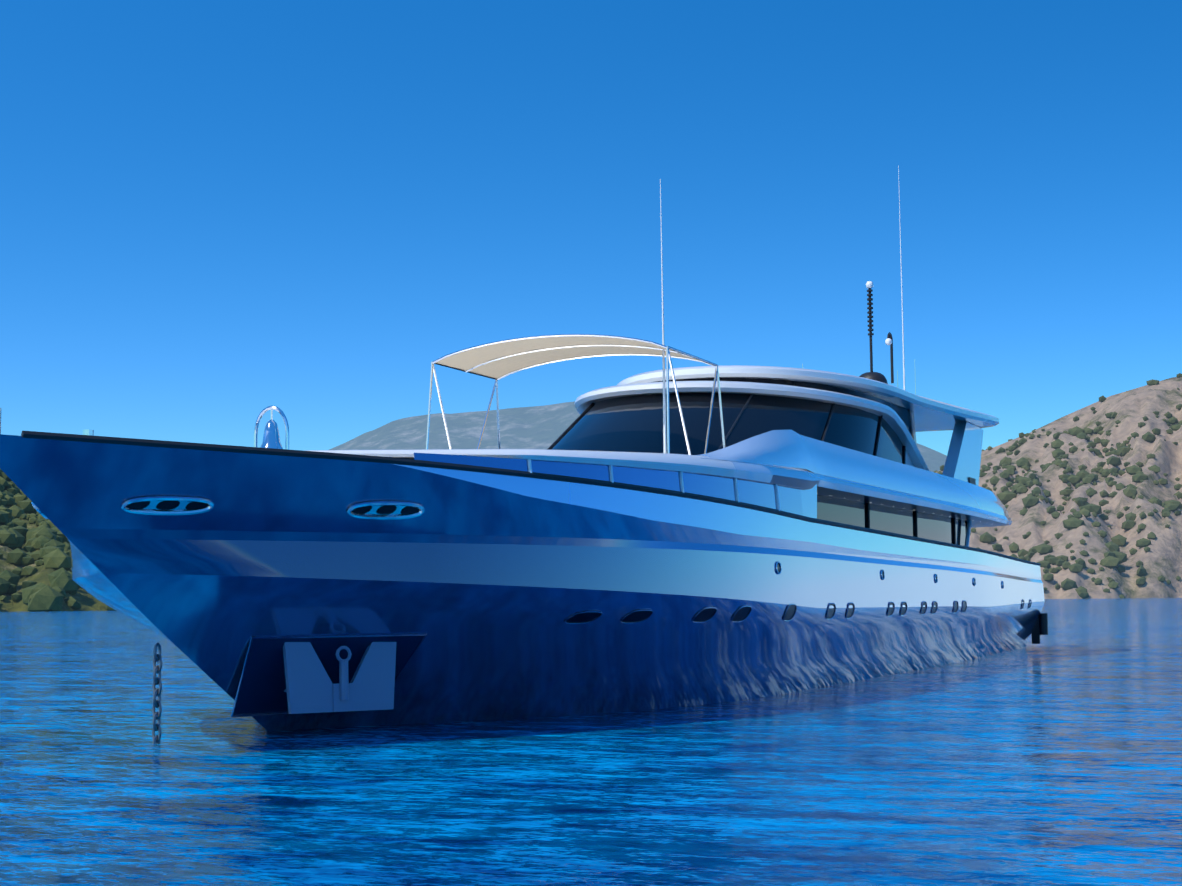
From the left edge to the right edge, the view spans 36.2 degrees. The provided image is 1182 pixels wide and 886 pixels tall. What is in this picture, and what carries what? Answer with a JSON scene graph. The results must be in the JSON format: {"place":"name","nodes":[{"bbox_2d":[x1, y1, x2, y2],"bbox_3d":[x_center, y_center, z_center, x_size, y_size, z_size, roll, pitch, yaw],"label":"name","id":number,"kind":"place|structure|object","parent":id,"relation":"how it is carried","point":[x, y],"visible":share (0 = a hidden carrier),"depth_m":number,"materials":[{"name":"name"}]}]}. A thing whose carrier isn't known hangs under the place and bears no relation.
{"place":"outdoors","nodes":[
{"label":"outdoors","id":0,"kind":"place"},
{"bbox_2d":[0,490,108,611],"bbox_3d":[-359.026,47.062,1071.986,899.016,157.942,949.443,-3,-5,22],"label":"hill","id":1,"kind":"structure","parent":0,"point":[87,600],"depth_m":618.34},
{"bbox_2d":[0,469,115,611],"bbox_3d":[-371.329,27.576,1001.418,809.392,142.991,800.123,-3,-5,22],"label":"hill trees","id":2,"kind":"object","parent":1,"relation":"on","point":[47,538],"visible":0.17,"depth_m":652.15,"materials":[{"name":"green plant"}]},
{"bbox_2d":[0,598,1181,885],"bbox_3d":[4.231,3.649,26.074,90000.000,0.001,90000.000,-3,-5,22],"label":"water","id":3,"kind":"structure","parent":0,"point":[1052,756],"depth_m":14.12,"materials":[{"name":"blue liquid"}]},
{"bbox_2d":[0,434,1044,730],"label":"hull","id":4,"kind":"object","parent":3,"relation":"on","point":[488,584],"visible":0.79,"depth_m":20.38,"materials":[{"name":"paint"}]},
{"bbox_2d":[0,406,1047,743],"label":"fittings","id":5,"kind":"object","parent":4,"relation":"on","point":[302,674],"visible":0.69,"depth_m":19.43,"materials":[{"name":"white metal"}]},
{"bbox_2d":[21,430,1040,565],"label":"deck","id":6,"kind":"structure","parent":4,"relation":"on","point":[767,472],"depth_m":24.25,"materials":[{"name":"white"}]},
{"bbox_2d":[426,334,724,454],"bbox_3d":[-0.206,-0.531,28.920,4.080,2.088,2.824,-3,-5,22],"label":"bimini","id":7,"kind":"object","parent":6,"relation":"on","point":[496,361],"visible":0.96,"depth_m":28.95,"materials":[{"name":"fabric"}]},
{"bbox_2d":[547,365,998,485],"bbox_3d":[3.534,0.097,38.115,7.220,2.632,19.760,-3,-5,22],"label":"yacht superstructure","id":8,"kind":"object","parent":6,"relation":"on","point":[874,417],"depth_m":33.30,"materials":[{"name":"white"}]},
{"bbox_2d":[660,165,915,452],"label":"antennas","id":9,"kind":"object","parent":8,"relation":"on","point":[876,376],"visible":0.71,"depth_m":43.89,"materials":[{"name":"white"}]},
{"bbox_2d":[817,495,971,546],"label":"cabin windows","id":10,"kind":"structure","parent":4,"relation":"on","point":[910,523],"depth_m":35.62,"materials":[{"name":"black glass"}]},
{"bbox_2d":[0,0,1181,455],"label":"sky","id":11,"kind":"structure","parent":0,"point":[214,214],"materials":[{"name":"blue"}]},
{"bbox_2d":[329,401,946,471],"bbox_3d":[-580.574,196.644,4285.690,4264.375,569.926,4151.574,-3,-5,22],"label":"mountain","id":12,"kind":"structure","parent":0,"point":[545,427],"depth_m":3981.83,"materials":[{"name":"grey stone"}]},
{"bbox_2d":[936,377,1181,598],"bbox_3d":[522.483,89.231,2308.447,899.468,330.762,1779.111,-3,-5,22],"label":"mountain","id":13,"kind":"structure","parent":0,"point":[1163,555],"depth_m":1729.95,"materials":[{"name":"beige stone"}]},
{"bbox_2d":[934,373,1181,598],"bbox_3d":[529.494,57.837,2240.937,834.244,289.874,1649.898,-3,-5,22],"label":"bushes","id":14,"kind":"object","parent":13,"relation":"on","point":[1114,556],"visible":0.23,"depth_m":1738.56,"materials":[{"name":"green plant"}]}
]}

